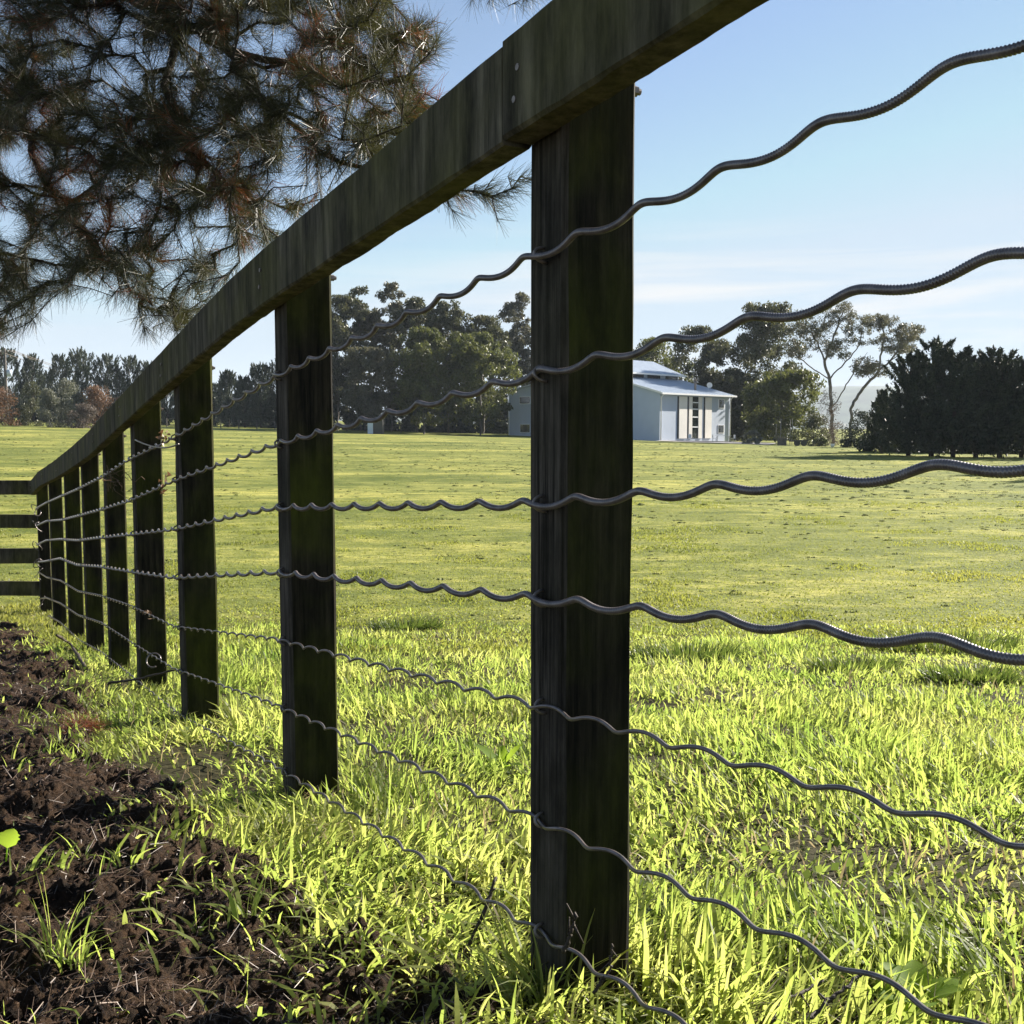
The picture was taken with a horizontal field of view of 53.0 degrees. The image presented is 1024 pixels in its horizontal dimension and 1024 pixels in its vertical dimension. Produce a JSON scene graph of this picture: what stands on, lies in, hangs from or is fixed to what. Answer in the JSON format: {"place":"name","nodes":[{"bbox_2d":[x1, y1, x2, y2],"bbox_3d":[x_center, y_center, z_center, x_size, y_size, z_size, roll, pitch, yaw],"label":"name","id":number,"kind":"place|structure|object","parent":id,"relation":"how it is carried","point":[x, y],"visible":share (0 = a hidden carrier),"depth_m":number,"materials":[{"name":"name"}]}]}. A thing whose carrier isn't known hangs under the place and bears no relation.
{"place":"outdoors","nodes":[
{"label":"outdoors","id":0,"kind":"place"},
{"bbox_2d":[0,620,566,1023],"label":"bare soil","id":1,"kind":"structure","parent":0,"point":[62,896],"depth_m":1.83,"materials":[{"name":"brown soil"}]},
{"bbox_2d":[0,828,19,861],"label":"mallow leaf","id":2,"kind":"object","parent":1,"relation":"on","point":[9,837],"visible":1,"depth_m":2.02,"materials":[{"name":"green plant"}]},
{"bbox_2d":[0,874,120,966],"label":"grass clump","id":3,"kind":"object","parent":1,"relation":"on","point":[60,936],"visible":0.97,"depth_m":1.59,"materials":[{"name":"green plant"}]},
{"bbox_2d":[11,909,135,973],"bbox_3d":[-0.675,0.665,1.583,0.167,0.076,0.116,2,5,21],"label":"grass clump","id":4,"kind":"object","parent":1,"relation":"on","point":[85,948],"visible":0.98,"depth_m":1.58,"materials":[{"name":"green plant"}]},
{"bbox_2d":[35,707,119,733],"bbox_3d":[-1.511,0.755,3.602,0.256,0.138,0.243,3,5,31],"label":"needle tuft","id":5,"kind":"object","parent":1,"relation":"on","point":[86,721],"visible":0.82,"depth_m":3.61,"materials":[{"name":"brown plant"}]},
{"bbox_2d":[98,834,152,867],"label":"grass clump","id":6,"kind":"object","parent":1,"relation":"on","point":[140,855],"visible":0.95,"depth_m":2.02,"materials":[{"name":"green plant"}]},
{"bbox_2d":[164,902,220,940],"bbox_3d":[-0.556,0.696,1.722,0.082,0.043,0.114,4,6,42],"label":"grass clump","id":7,"kind":"object","parent":1,"relation":"on","point":[188,923],"visible":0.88,"depth_m":1.74,"materials":[{"name":"green plant"}]},
{"bbox_2d":[202,870,273,921],"bbox_3d":[-0.470,0.663,1.793,0.137,0.083,0.143,0,4,0],"label":"grass clump","id":8,"kind":"object","parent":1,"relation":"on","point":[236,908],"visible":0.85,"depth_m":1.77,"materials":[{"name":"green plant"}]},
{"bbox_2d":[0,414,1023,1023],"bbox_3d":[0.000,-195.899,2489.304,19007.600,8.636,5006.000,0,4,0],"label":"paddock","id":9,"kind":"structure","parent":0,"point":[356,444],"depth_m":15.06,"materials":[{"name":"green plant"}]},
{"bbox_2d":[0,386,21,425],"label":"shrub","id":10,"kind":"object","parent":9,"relation":"on","point":[9,422],"visible":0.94,"depth_m":111.36,"materials":[{"name":"orange plant"}]},
{"bbox_2d":[0,346,27,418],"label":"conifer tree","id":11,"kind":"object","parent":9,"relation":"on","point":[16,372],"visible":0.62,"depth_m":148.39,"materials":[{"name":"green plant"}]},
{"bbox_2d":[0,480,39,595],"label":"board fence","id":12,"kind":"object","parent":9,"relation":"on","point":[18,555],"visible":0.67,"depth_m":10.28,"materials":[{"name":"brown wood"}]},
{"bbox_2d":[13,352,45,421],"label":"conifer tree","id":13,"kind":"object","parent":9,"relation":"on","point":[30,367],"visible":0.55,"depth_m":150.37,"materials":[{"name":"green plant"}]},
{"bbox_2d":[15,380,43,425],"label":"shrub","id":14,"kind":"object","parent":9,"relation":"on","point":[25,408],"visible":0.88,"depth_m":113.06,"materials":[{"name":"green plant"}]},
{"bbox_2d":[36,387,62,426],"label":"shrub","id":15,"kind":"object","parent":9,"relation":"on","point":[48,402],"visible":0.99,"depth_m":109.19,"materials":[{"name":"green plant"}]},
{"bbox_2d":[43,352,75,421],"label":"conifer tree","id":16,"kind":"object","parent":9,"relation":"on","point":[54,371],"visible":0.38,"depth_m":148.37,"materials":[{"name":"green plant"}]},
{"bbox_2d":[0,348,120,420],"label":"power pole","id":17,"kind":"object","parent":9,"relation":"on","point":[8,373],"visible":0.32,"depth_m":138.90,"materials":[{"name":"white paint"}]},
{"bbox_2d":[53,377,88,427],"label":"shrub","id":18,"kind":"object","parent":9,"relation":"on","point":[65,406],"visible":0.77,"depth_m":111.12,"materials":[{"name":"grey plant"}]},
{"bbox_2d":[55,634,88,670],"bbox_3d":[-2.704,0.812,6.233,0.145,0.245,1.316,-2,5,-27],"label":"fallen stick","id":19,"kind":"object","parent":9,"relation":"on","point":[77,655],"visible":0.95,"depth_m":6.21,"materials":[{"name":"wood"}]},
{"bbox_2d":[55,346,106,421],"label":"conifer tree","id":20,"kind":"object","parent":9,"relation":"on","point":[80,357],"visible":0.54,"depth_m":146.88,"materials":[{"name":"green plant"}]},
{"bbox_2d":[65,402,98,427],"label":"shrub","id":21,"kind":"object","parent":9,"relation":"on","point":[83,415],"visible":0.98,"depth_m":107.35,"materials":[{"name":"brown plant"}]},
{"bbox_2d":[79,385,113,426],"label":"shrub","id":22,"kind":"object","parent":9,"relation":"on","point":[95,392],"visible":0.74,"depth_m":112.34,"materials":[{"name":"orange plant"}]},
{"bbox_2d":[83,352,127,420],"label":"conifer tree","id":23,"kind":"object","parent":9,"relation":"on","point":[108,375],"visible":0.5,"depth_m":149.08,"materials":[{"name":"green plant"}]},
{"bbox_2d":[107,354,143,405],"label":"conifer tree","id":24,"kind":"object","parent":9,"relation":"on","point":[132,368],"visible":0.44,"depth_m":149.94,"materials":[{"name":"green plant"}]},
{"bbox_2d":[108,669,175,684],"bbox_3d":[-1.582,0.706,4.397,0.461,0.131,0.020,3,5,33],"label":"fallen stick","id":25,"kind":"object","parent":9,"relation":"on","point":[129,680],"visible":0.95,"depth_m":4.41,"materials":[{"name":"wood"}]},
{"bbox_2d":[161,390,174,425],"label":"conifer tree","id":26,"kind":"object","parent":9,"relation":"on","point":[168,412],"visible":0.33,"depth_m":144.64,"materials":[{"name":"green plant"}]},
{"bbox_2d":[212,393,220,425],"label":"undergrowth bush","id":27,"kind":"object","parent":9,"relation":"on","point":[214,407],"visible":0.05,"depth_m":154.97,"materials":[{"name":"green plant"}]},
{"bbox_2d":[214,368,243,426],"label":"conifer tree","id":28,"kind":"object","parent":9,"relation":"on","point":[227,380],"visible":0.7,"depth_m":148.31,"materials":[{"name":"green plant"}]},
{"bbox_2d":[226,374,257,427],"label":"conifer tree","id":29,"kind":"object","parent":9,"relation":"on","point":[240,384],"visible":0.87,"depth_m":146.39,"materials":[{"name":"green plant"}]},
{"bbox_2d":[217,393,266,427],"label":"undergrowth bush","id":30,"kind":"object","parent":9,"relation":"on","point":[232,425],"visible":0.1,"depth_m":153.21,"materials":[{"name":"green plant"}]},
{"bbox_2d":[243,362,275,427],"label":"conifer tree","id":31,"kind":"object","parent":9,"relation":"on","point":[256,374],"visible":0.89,"depth_m":146.06,"materials":[{"name":"green plant"}]},
{"bbox_2d":[257,360,275,425],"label":"conifer tree","id":32,"kind":"object","parent":9,"relation":"on","point":[272,367],"visible":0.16,"depth_m":148.16,"materials":[{"name":"green plant"}]},
{"bbox_2d":[259,391,276,427],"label":"undergrowth bush","id":33,"kind":"object","parent":9,"relation":"on","point":[268,419],"visible":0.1,"depth_m":146.69,"materials":[{"name":"green plant"}]},
{"bbox_2d":[0,0,550,355],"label":"pine tree","id":34,"kind":"object","parent":9,"relation":"on","point":[182,131],"visible":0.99,"depth_m":4.80,"materials":[{"name":"green plant"}]},
{"bbox_2d":[166,418,401,432],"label":"field fence","id":35,"kind":"object","parent":9,"relation":"on","point":[238,422],"visible":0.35,"depth_m":134.45,"materials":[{"name":"metal"}]},
{"bbox_2d":[333,399,356,428],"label":"undergrowth bush","id":36,"kind":"object","parent":9,"relation":"on","point":[341,414],"visible":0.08,"depth_m":148.96,"materials":[{"name":"green plant"}]},
{"bbox_2d":[331,294,373,430],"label":"eucalyptus tree","id":37,"kind":"object","parent":9,"relation":"on","point":[342,304],"visible":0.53,"depth_m":137.62,"materials":[{"name":"green plant"}]},
{"bbox_2d":[336,285,383,430],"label":"eucalyptus tree","id":38,"kind":"object","parent":9,"relation":"on","point":[359,327],"visible":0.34,"depth_m":143.52,"materials":[{"name":"green plant"}]},
{"bbox_2d":[339,403,400,430],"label":"undergrowth bush","id":39,"kind":"object","parent":9,"relation":"on","point":[387,422],"visible":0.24,"depth_m":147.69,"materials":[{"name":"green plant"}]},
{"bbox_2d":[341,345,400,423],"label":"eucalyptus tree","id":40,"kind":"object","parent":9,"relation":"on","point":[371,359],"visible":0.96,"depth_m":125.85,"materials":[{"name":"green plant"}]},
{"bbox_2d":[368,418,385,433],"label":"garden hut","id":41,"kind":"object","parent":9,"relation":"on","point":[376,428],"visible":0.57,"depth_m":117.60,"materials":[{"name":"grey paint"}]},
{"bbox_2d":[366,281,407,430],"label":"eucalyptus tree","id":42,"kind":"object","parent":9,"relation":"on","point":[377,337],"visible":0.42,"depth_m":141.93,"materials":[{"name":"green plant"}]},
{"bbox_2d":[364,614,444,631],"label":"grass tussock","id":43,"kind":"object","parent":9,"relation":"on","point":[411,624],"depth_m":8.61,"materials":[{"name":"green plant"}]},
{"bbox_2d":[384,399,434,431],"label":"undergrowth bush","id":44,"kind":"object","parent":9,"relation":"on","point":[404,421],"visible":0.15,"depth_m":147.16,"materials":[{"name":"green plant"}]},
{"bbox_2d":[385,296,446,431],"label":"eucalyptus tree","id":45,"kind":"object","parent":9,"relation":"on","point":[415,303],"visible":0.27,"depth_m":139.16,"materials":[{"name":"green plant"}]},
{"bbox_2d":[387,326,459,433],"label":"eucalyptus tree","id":46,"kind":"object","parent":9,"relation":"on","point":[412,384],"visible":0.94,"depth_m":126.45,"materials":[{"name":"green plant"}]},
{"bbox_2d":[414,299,474,432],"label":"eucalyptus tree","id":47,"kind":"object","parent":9,"relation":"on","point":[440,316],"visible":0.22,"depth_m":136.64,"materials":[{"name":"green plant"}]},
{"bbox_2d":[420,393,475,432],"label":"undergrowth bush","id":48,"kind":"object","parent":9,"relation":"on","point":[460,427],"visible":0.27,"depth_m":147.08,"materials":[{"name":"green plant"}]},
{"bbox_2d":[462,876,496,957],"bbox_3d":[-0.054,0.691,1.698,0.075,0.163,0.015,-3,5,-30],"label":"twig","id":49,"kind":"object","parent":9,"relation":"on","point":[485,908],"visible":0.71,"depth_m":1.70,"materials":[{"name":"wood"}]},
{"bbox_2d":[437,330,522,434],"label":"eucalyptus tree","id":50,"kind":"object","parent":9,"relation":"on","point":[474,360],"visible":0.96,"depth_m":127.55,"materials":[{"name":"green plant"}]},
{"bbox_2d":[453,314,517,433],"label":"eucalyptus tree","id":51,"kind":"object","parent":9,"relation":"on","point":[495,330],"visible":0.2,"depth_m":137.68,"materials":[{"name":"green plant"}]},
{"bbox_2d":[469,389,507,433],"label":"undergrowth bush","id":52,"kind":"object","parent":9,"relation":"on","point":[500,427],"visible":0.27,"depth_m":146.89,"materials":[{"name":"green plant"}]},
{"bbox_2d":[476,744,521,768],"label":"dock plant","id":53,"kind":"object","parent":9,"relation":"on","point":[487,751],"visible":0.79,"depth_m":3.11,"materials":[{"name":"green plant"}]},
{"bbox_2d":[0,589,1023,1023],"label":"long grass","id":54,"kind":"structure","parent":9,"relation":"on","point":[1000,753],"depth_m":2.47,"materials":[{"name":"green plant"}]},
{"bbox_2d":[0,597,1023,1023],"bbox_3d":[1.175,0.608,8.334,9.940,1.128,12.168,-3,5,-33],"label":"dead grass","id":55,"kind":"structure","parent":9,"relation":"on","point":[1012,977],"depth_m":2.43,"materials":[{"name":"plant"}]},
{"bbox_2d":[0,431,1023,655],"bbox_3d":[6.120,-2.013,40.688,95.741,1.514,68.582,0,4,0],"label":"paddock turf","id":56,"kind":"structure","parent":9,"relation":"on","point":[62,629],"depth_m":12.30,"materials":[{"name":"green plant"}]},
{"bbox_2d":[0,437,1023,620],"bbox_3d":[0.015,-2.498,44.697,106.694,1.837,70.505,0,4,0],"label":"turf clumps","id":57,"kind":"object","parent":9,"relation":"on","point":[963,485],"visible":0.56,"depth_m":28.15,"materials":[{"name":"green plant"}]},
{"bbox_2d":[496,291,530,388],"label":"eucalyptus tree","id":58,"kind":"object","parent":9,"relation":"on","point":[517,339],"visible":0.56,"depth_m":151.76,"materials":[{"name":"green plant"}]},
{"bbox_2d":[30,0,1023,1023],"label":"post and wire fence","id":59,"kind":"object","parent":9,"relation":"on","point":[555,87],"visible":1,"depth_m":1.52,"materials":[{"name":"brown wood"}]},
{"bbox_2d":[99,466,144,498],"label":"straw strands","id":60,"kind":"object","parent":59,"relation":"hanging from","point":[111,481],"visible":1,"depth_m":4.75,"materials":[{"name":"brown plant"}]},
{"bbox_2d":[561,903,583,953],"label":"twig","id":61,"kind":"object","parent":59,"relation":"attached to","point":[569,934],"visible":1,"depth_m":1.40,"materials":[{"name":"wood"}]},
{"bbox_2d":[592,943,617,993],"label":"twig","id":62,"kind":"object","parent":59,"relation":"attached to","point":[599,984],"visible":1,"depth_m":1.37,"materials":[{"name":"brown wood"}]},
{"bbox_2d":[40,630,1023,1023],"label":"clover","id":63,"kind":"object","parent":9,"relation":"on","point":[714,862],"visible":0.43,"depth_m":2.37,"materials":[{"name":"green plant"}]},
{"bbox_2d":[440,887,663,1023],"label":"grass clump","id":64,"kind":"object","parent":9,"relation":"on","point":[537,963],"visible":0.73,"depth_m":1.51,"materials":[{"name":"green plant"}]},
{"bbox_2d":[504,360,736,440],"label":"barn house","id":65,"kind":"structure","parent":9,"relation":"on","point":[668,404],"depth_m":125.26,"materials":[{"name":"paint"}]},
{"bbox_2d":[520,424,529,432],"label":"window","id":66,"kind":"structure","parent":65,"relation":"in","point":[524,428],"depth_m":134.96,"materials":[{"name":"white glass"}]},
{"bbox_2d":[679,396,686,437],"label":"door panel","id":67,"kind":"structure","parent":65,"relation":"in","point":[682,399],"depth_m":122.55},
{"bbox_2d":[688,397,692,437],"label":"door panel","id":68,"kind":"structure","parent":65,"relation":"in","point":[690,398],"depth_m":123.64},
{"bbox_2d":[692,397,697,437],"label":"window","id":69,"kind":"structure","parent":65,"relation":"in","point":[695,399],"depth_m":124.42,"materials":[{"name":"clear glass"}]},
{"bbox_2d":[698,397,702,437],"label":"door panel","id":70,"kind":"structure","parent":65,"relation":"in","point":[699,398],"depth_m":125.06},
{"bbox_2d":[705,397,711,437],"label":"door panel","id":71,"kind":"structure","parent":65,"relation":"in","point":[708,401],"depth_m":126.32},
{"bbox_2d":[633,337,693,382],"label":"eucalyptus tree","id":72,"kind":"object","parent":9,"relation":"on","point":[652,355],"visible":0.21,"depth_m":152.38,"materials":[{"name":"green plant"}]},
{"bbox_2d":[634,895,702,928],"bbox_3d":[0.274,0.725,1.820,0.153,0.034,0.152,0,4,0],"label":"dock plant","id":73,"kind":"object","parent":9,"relation":"on","point":[649,909],"visible":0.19,"depth_m":1.84,"materials":[{"name":"green plant"}]},
{"bbox_2d":[630,637,755,663],"bbox_3d":[1.079,0.842,6.274,0.880,0.188,0.579,0,4,0],"label":"grass tussock","id":74,"kind":"object","parent":9,"relation":"on","point":[690,649],"depth_m":6.21,"materials":[{"name":"green plant"}]},
{"bbox_2d":[669,325,740,388],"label":"eucalyptus tree","id":75,"kind":"object","parent":9,"relation":"on","point":[709,352],"visible":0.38,"depth_m":143.61,"materials":[{"name":"green plant"}]},
{"bbox_2d":[710,367,764,440],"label":"eucalyptus tree","id":76,"kind":"object","parent":9,"relation":"on","point":[737,385],"visible":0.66,"depth_m":136.31,"materials":[{"name":"green plant"}]},
{"bbox_2d":[742,430,763,443],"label":"shrub","id":77,"kind":"object","parent":9,"relation":"on","point":[753,439],"visible":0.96,"depth_m":107.50,"materials":[{"name":"green plant"}]},
{"bbox_2d":[712,300,808,412],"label":"eucalyptus tree","id":78,"kind":"object","parent":9,"relation":"on","point":[756,348],"visible":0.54,"depth_m":137.70,"materials":[{"name":"green plant"}]},
{"bbox_2d":[740,368,826,441],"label":"eucalyptus tree","id":79,"kind":"object","parent":9,"relation":"on","point":[780,386],"visible":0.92,"depth_m":123.88,"materials":[{"name":"green plant"}]},
{"bbox_2d":[770,979,823,1023],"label":"twig","id":80,"kind":"object","parent":9,"relation":"on","point":[802,992],"visible":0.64,"depth_m":1.43,"materials":[{"name":"brown wood"}]},
{"bbox_2d":[795,411,830,445],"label":"shrub","id":81,"kind":"object","parent":9,"relation":"on","point":[814,420],"visible":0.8,"depth_m":103.34,"materials":[{"name":"green plant"}]},
{"bbox_2d":[809,437,827,446],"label":"clipped hedge","id":82,"kind":"object","parent":9,"relation":"on","point":[820,441],"visible":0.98,"depth_m":97.69,"materials":[{"name":"green plant"}]},
{"bbox_2d":[816,390,843,445],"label":"shrub","id":83,"kind":"object","parent":9,"relation":"on","point":[830,432],"visible":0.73,"depth_m":109.38,"materials":[{"name":"green plant"}]},
{"bbox_2d":[783,301,879,442],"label":"eucalyptus tree","id":84,"kind":"object","parent":9,"relation":"on","point":[817,332],"visible":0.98,"depth_m":116.51,"materials":[{"name":"green plant"}]},
{"bbox_2d":[802,975,862,1023],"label":"twig","id":85,"kind":"object","parent":9,"relation":"on","point":[815,1013],"visible":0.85,"depth_m":1.38,"materials":[{"name":"brown wood"}]},
{"bbox_2d":[795,652,909,673],"bbox_3d":[1.857,0.829,5.615,0.669,0.155,0.456,0,4,0],"label":"grass tussock","id":86,"kind":"object","parent":9,"relation":"on","point":[820,664],"depth_m":5.59,"materials":[{"name":"green plant"}]},
{"bbox_2d":[837,409,874,447],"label":"shrub","id":87,"kind":"object","parent":9,"relation":"on","point":[860,415],"visible":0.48,"depth_m":95.38,"materials":[{"name":"green plant"}]},
{"bbox_2d":[861,388,898,453],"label":"conifer tree","id":88,"kind":"object","parent":9,"relation":"on","point":[875,441],"visible":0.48,"depth_m":71.59,"materials":[{"name":"green plant"}]},
{"bbox_2d":[849,312,926,441],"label":"eucalyptus tree","id":89,"kind":"object","parent":9,"relation":"on","point":[902,345],"visible":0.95,"depth_m":117.96,"materials":[{"name":"green plant"}]},
{"bbox_2d":[855,411,928,452],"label":"undergrowth bush","id":90,"kind":"object","parent":9,"relation":"on","point":[861,445],"visible":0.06,"depth_m":75.76,"materials":[{"name":"green plant"}]},
{"bbox_2d":[872,349,948,455],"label":"conifer tree","id":91,"kind":"object","parent":9,"relation":"on","point":[886,431],"visible":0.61,"depth_m":65.08,"materials":[{"name":"green plant"}]},
{"bbox_2d":[888,335,974,456],"bbox_3d":[26.496,-7.118,64.753,5.301,7.986,5.750,0,4,0],"label":"conifer tree","id":92,"kind":"object","parent":9,"relation":"on","point":[929,370],"visible":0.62,"depth_m":63.58,"materials":[{"name":"green plant"}]},
{"bbox_2d":[858,624,1023,654],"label":"grass tussock","id":93,"kind":"object","parent":9,"relation":"on","point":[1000,640],"depth_m":6.75,"materials":[{"name":"green plant"}]},
{"bbox_2d":[916,345,1001,457],"bbox_3d":[27.630,-6.729,63.817,5.253,7.266,4.883,0,4,0],"label":"conifer tree","id":94,"kind":"object","parent":9,"relation":"on","point":[966,374],"visible":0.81,"depth_m":62.83,"materials":[{"name":"green plant"}]},
{"bbox_2d":[912,659,1023,686],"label":"grass tussock","id":95,"kind":"object","parent":9,"relation":"on","point":[1004,676],"depth_m":5.10,"materials":[{"name":"green plant"}]},
{"bbox_2d":[944,355,1018,457],"bbox_3d":[29.576,-6.567,64.592,4.827,6.825,4.765,-1,5,-16],"label":"conifer tree","id":96,"kind":"object","parent":9,"relation":"on","point":[982,435],"visible":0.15,"depth_m":63.34,"materials":[{"name":"green plant"}]},
{"bbox_2d":[959,344,1023,457],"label":"conifer tree","id":97,"kind":"object","parent":9,"relation":"on","point":[999,361],"visible":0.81,"depth_m":62.69,"materials":[{"name":"green plant"}]},
{"bbox_2d":[986,356,1023,457],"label":"conifer tree","id":98,"kind":"object","parent":9,"relation":"on","point":[1002,409],"visible":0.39,"depth_m":62.95,"materials":[{"name":"green plant"}]},
{"bbox_2d":[0,0,1023,411],"label":"sky","id":99,"kind":"structure","parent":0,"point":[914,191],"materials":[{"name":"blue"}]},
{"bbox_2d":[338,386,924,428],"bbox_3d":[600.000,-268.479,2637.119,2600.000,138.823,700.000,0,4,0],"label":"hill","id":100,"kind":"structure","parent":0,"point":[868,395],"depth_m":2614.16,"materials":[{"name":"green plant"}]},
{"bbox_2d":[658,440,775,444],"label":"gravel path","id":101,"kind":"structure","parent":0,"point":[763,443],"depth_m":115.73,"materials":[{"name":"grey gravel"}]},
{"bbox_2d":[878,959,962,1015],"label":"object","id":102,"kind":"object","parent":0,"point":[943,989],"visible":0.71,"depth_m":1.47,"materials":[{"name":"green plant"}]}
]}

